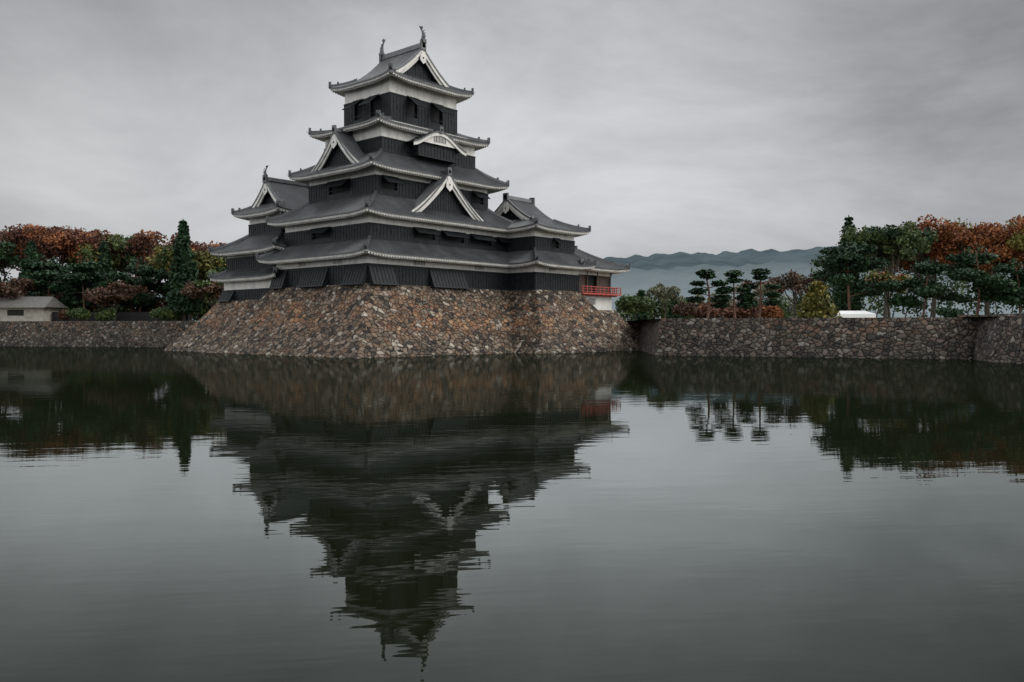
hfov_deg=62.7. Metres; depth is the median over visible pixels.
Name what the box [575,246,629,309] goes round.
tsukimi yagura
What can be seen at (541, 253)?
tatsumi turret
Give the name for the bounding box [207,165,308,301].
small inui keep
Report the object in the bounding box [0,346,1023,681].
moat water
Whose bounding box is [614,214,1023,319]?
honmaru garden trees
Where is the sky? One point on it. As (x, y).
(715, 127)
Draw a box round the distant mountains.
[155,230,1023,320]
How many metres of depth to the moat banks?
76.49 m
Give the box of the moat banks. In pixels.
[0,313,1023,363]
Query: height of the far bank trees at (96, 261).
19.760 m
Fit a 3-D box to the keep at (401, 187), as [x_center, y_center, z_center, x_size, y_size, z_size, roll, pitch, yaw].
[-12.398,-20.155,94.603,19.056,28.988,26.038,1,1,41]
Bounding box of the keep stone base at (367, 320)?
[164,283,640,357]
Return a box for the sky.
[0,0,1023,281]
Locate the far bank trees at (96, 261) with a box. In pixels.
[0,220,226,320]
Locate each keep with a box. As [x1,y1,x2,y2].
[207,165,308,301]
[255,26,516,289]
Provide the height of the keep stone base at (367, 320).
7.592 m
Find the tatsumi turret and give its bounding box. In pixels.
[482,193,596,291]

